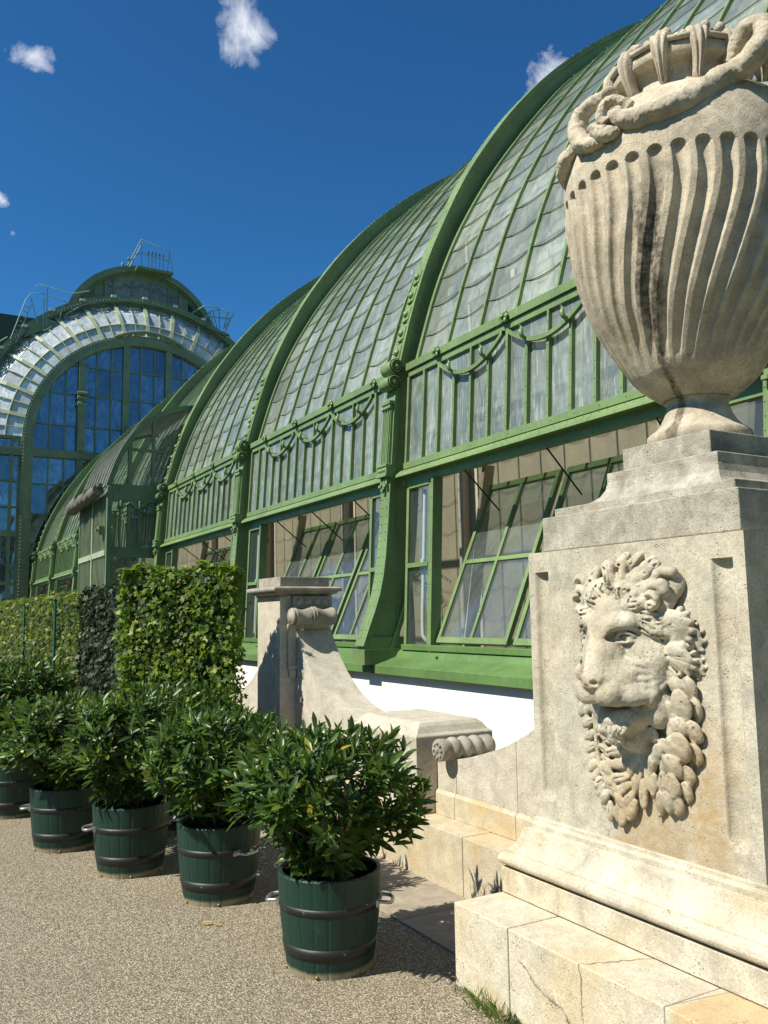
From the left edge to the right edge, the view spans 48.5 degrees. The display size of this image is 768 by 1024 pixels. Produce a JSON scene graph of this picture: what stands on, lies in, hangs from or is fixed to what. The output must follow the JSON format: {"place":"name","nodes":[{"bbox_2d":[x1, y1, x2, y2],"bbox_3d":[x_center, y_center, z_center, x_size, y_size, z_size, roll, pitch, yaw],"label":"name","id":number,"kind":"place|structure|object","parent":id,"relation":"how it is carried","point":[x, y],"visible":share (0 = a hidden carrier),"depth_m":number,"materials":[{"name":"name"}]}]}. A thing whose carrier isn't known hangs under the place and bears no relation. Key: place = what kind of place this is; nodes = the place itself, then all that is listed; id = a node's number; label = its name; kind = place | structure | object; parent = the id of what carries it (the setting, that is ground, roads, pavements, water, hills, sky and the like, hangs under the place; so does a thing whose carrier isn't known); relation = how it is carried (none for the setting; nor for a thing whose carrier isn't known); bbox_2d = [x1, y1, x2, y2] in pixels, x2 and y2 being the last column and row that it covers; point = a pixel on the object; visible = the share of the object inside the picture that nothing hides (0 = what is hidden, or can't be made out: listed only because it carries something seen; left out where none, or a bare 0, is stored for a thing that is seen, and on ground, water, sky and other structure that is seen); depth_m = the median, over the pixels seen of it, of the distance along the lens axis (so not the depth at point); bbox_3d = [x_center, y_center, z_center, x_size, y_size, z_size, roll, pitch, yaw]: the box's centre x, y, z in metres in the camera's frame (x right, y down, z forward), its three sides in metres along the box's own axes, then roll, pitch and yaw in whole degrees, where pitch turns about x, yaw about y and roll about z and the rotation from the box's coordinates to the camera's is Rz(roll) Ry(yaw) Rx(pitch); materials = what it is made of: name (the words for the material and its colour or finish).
{"place":"outdoors","nodes":[
{"label":"outdoors","id":0,"kind":"place"},
{"bbox_2d":[119,676,236,769],"bbox_3d":[-1.617,1.710,6.703,1.016,0.823,0.990,5,-9,-42],"label":"laurel shrub","id":1,"kind":"object","parent":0,"point":[206,697],"visible":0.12,"depth_m":6.65,"materials":[{"name":"green plant"}]},
{"bbox_2d":[140,698,293,828],"bbox_3d":[-0.971,1.520,5.064,0.942,0.799,0.968,1,-7,-14],"label":"laurel shrub","id":2,"kind":"object","parent":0,"point":[200,790],"visible":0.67,"depth_m":4.83,"materials":[{"name":"green plant"}]},
{"bbox_2d":[0,744,516,1023],"bbox_3d":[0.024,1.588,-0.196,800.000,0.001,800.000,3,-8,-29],"label":"ground","id":3,"kind":"structure","parent":0,"point":[82,941],"depth_m":4.03,"materials":[{"name":"beige gravel"}]},
{"bbox_2d":[0,763,41,819],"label":"plant tub","id":4,"kind":"object","parent":3,"relation":"on","point":[14,791],"visible":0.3,"depth_m":7.00,"materials":[{"name":"green paint"}]},
{"bbox_2d":[0,650,77,765],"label":"laurel shrub","id":5,"kind":"object","parent":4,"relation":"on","point":[19,676],"visible":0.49,"depth_m":7.19,"materials":[{"name":"green plant"}]},
{"bbox_2d":[22,603,25,659],"bbox_3d":[-6.293,2.562,14.844,0.050,1.930,0.050,3,-8,-29],"label":"hedge post","id":6,"kind":"object","parent":3,"relation":"on","point":[24,618],"visible":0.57,"depth_m":14.90,"materials":[{"name":"green metal"}]},
{"bbox_2d":[52,599,57,692],"bbox_3d":[-4.838,2.248,12.470,0.050,1.930,0.050,3,-8,-29],"label":"hedge post","id":7,"kind":"object","parent":3,"relation":"on","point":[54,627],"visible":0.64,"depth_m":12.52,"materials":[{"name":"green metal"}]},
{"bbox_2d":[0,587,111,732],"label":"ivy hedge","id":8,"kind":"object","parent":3,"relation":"on","point":[38,634],"visible":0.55,"depth_m":13.65,"materials":[{"name":"green plant"}]},
{"bbox_2d":[19,779,102,853],"bbox_3d":[-2.302,2.187,6.150,0.490,0.431,0.491,-4,-8,26],"label":"plant tub","id":9,"kind":"object","parent":3,"relation":"on","point":[59,819],"visible":0.73,"depth_m":5.95,"materials":[{"name":"green paint"}]},
{"bbox_2d":[0,683,123,793],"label":"laurel shrub","id":10,"kind":"object","parent":9,"relation":"in","point":[36,746],"visible":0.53,"depth_m":5.96,"materials":[{"name":"green plant"}]},
{"bbox_2d":[73,583,131,698],"bbox_3d":[-3.511,1.981,11.021,0.613,2.139,1.721,5,-9,-40],"label":"ivy hedge","id":11,"kind":"object","parent":3,"relation":"on","point":[97,660],"visible":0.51,"depth_m":11.00,"materials":[{"name":"green plant"}]},
{"bbox_2d":[0,239,234,606],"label":"domed pavilion","id":12,"kind":"structure","parent":3,"relation":"on","point":[97,364],"depth_m":47.26,"materials":[{"name":"green glass"}]},
{"bbox_2d":[82,794,178,878],"bbox_3d":[-1.644,2.102,5.540,0.490,0.431,0.491,-4,-8,21],"label":"plant tub","id":13,"kind":"object","parent":3,"relation":"on","point":[129,843],"visible":0.87,"depth_m":5.35,"materials":[{"name":"green paint"}]},
{"bbox_2d":[48,688,200,811],"bbox_3d":[-1.654,1.596,5.593,0.933,0.880,0.994,-1,-7,1],"label":"laurel shrub","id":14,"kind":"object","parent":13,"relation":"in","point":[115,772],"visible":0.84,"depth_m":5.38,"materials":[{"name":"green plant"}]},
{"bbox_2d":[151,766,202,833],"bbox_3d":[-1.615,2.237,6.639,0.491,0.431,0.490,4,-9,-36],"label":"plant tub","id":15,"kind":"object","parent":3,"relation":"on","point":[172,827],"visible":0.02,"depth_m":6.41,"materials":[{"name":"green paint"}]},
{"bbox_2d":[111,559,251,763],"bbox_3d":[-1.790,1.494,7.522,1.346,2.152,0.495,-4,-8,25],"label":"ivy hedge","id":16,"kind":"object","parent":3,"relation":"on","point":[173,631],"visible":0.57,"depth_m":7.46,"materials":[{"name":"green plant"}]},
{"bbox_2d":[177,812,260,906],"bbox_3d":[-0.968,2.025,4.997,0.490,0.431,0.491,0,-7,-3],"label":"plant tub","id":17,"kind":"object","parent":3,"relation":"on","point":[217,867],"visible":0.88,"depth_m":4.80,"materials":[{"name":"green paint"}]},
{"bbox_2d":[265,856,394,980],"bbox_3d":[-0.254,1.893,4.007,0.490,0.431,0.491,5,-9,-39],"label":"plant tub","id":18,"kind":"object","parent":3,"relation":"on","point":[329,930],"visible":0.88,"depth_m":3.81,"materials":[{"name":"green paint"}]},
{"bbox_2d":[212,712,436,880],"bbox_3d":[-0.252,1.415,4.061,1.027,0.877,0.987,3,-8,-29],"label":"laurel shrub","id":19,"kind":"object","parent":18,"relation":"in","point":[318,838],"visible":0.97,"depth_m":3.86,"materials":[{"name":"green plant"}]},
{"bbox_2d":[30,0,767,749],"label":"glasshouse wing","id":20,"kind":"structure","parent":3,"relation":"on","point":[432,378],"depth_m":13.93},
{"bbox_2d":[292,778,515,898],"bbox_3d":[-0.515,2.354,7.328,0.738,0.334,7.105,3,-8,-29],"label":"stone ledge","id":21,"kind":"object","parent":3,"relation":"on","point":[457,857],"visible":0.16,"depth_m":5.00,"materials":[{"name":"stone"}]},
{"bbox_2d":[353,709,536,840],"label":"stone parapet","id":22,"kind":"structure","parent":21,"relation":"on","point":[478,780],"depth_m":5.34,"materials":[{"name":"stone"}]},
{"bbox_2d":[454,429,767,1023],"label":"stone pedestal","id":23,"kind":"object","parent":3,"relation":"on","point":[633,858],"visible":1,"depth_m":3.23,"materials":[{"name":"stone"}]},
{"bbox_2d":[556,12,767,443],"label":"stone urn","id":24,"kind":"object","parent":23,"relation":"on","point":[662,170],"visible":0.99,"depth_m":3.60,"materials":[{"name":"stone"}]},
{"bbox_2d":[231,577,383,781],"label":"volute pillar","id":25,"kind":"structure","parent":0,"point":[301,674],"depth_m":7.58,"materials":[{"name":"stone"}]},
{"bbox_2d":[0,0,666,342],"label":"sky","id":26,"kind":"structure","parent":0,"point":[249,142],"materials":[{"name":"blue"}]},
{"bbox_2d":[249,810,466,954],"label":"pavement","id":27,"kind":"structure","parent":0,"point":[423,906],"depth_m":4.78,"materials":[{"name":"stone"}]},
{"bbox_2d":[444,980,520,1023],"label":"grass","id":28,"kind":"structure","parent":0,"point":[493,1011],"depth_m":3.42,"materials":[{"name":"green plant"}]}
]}

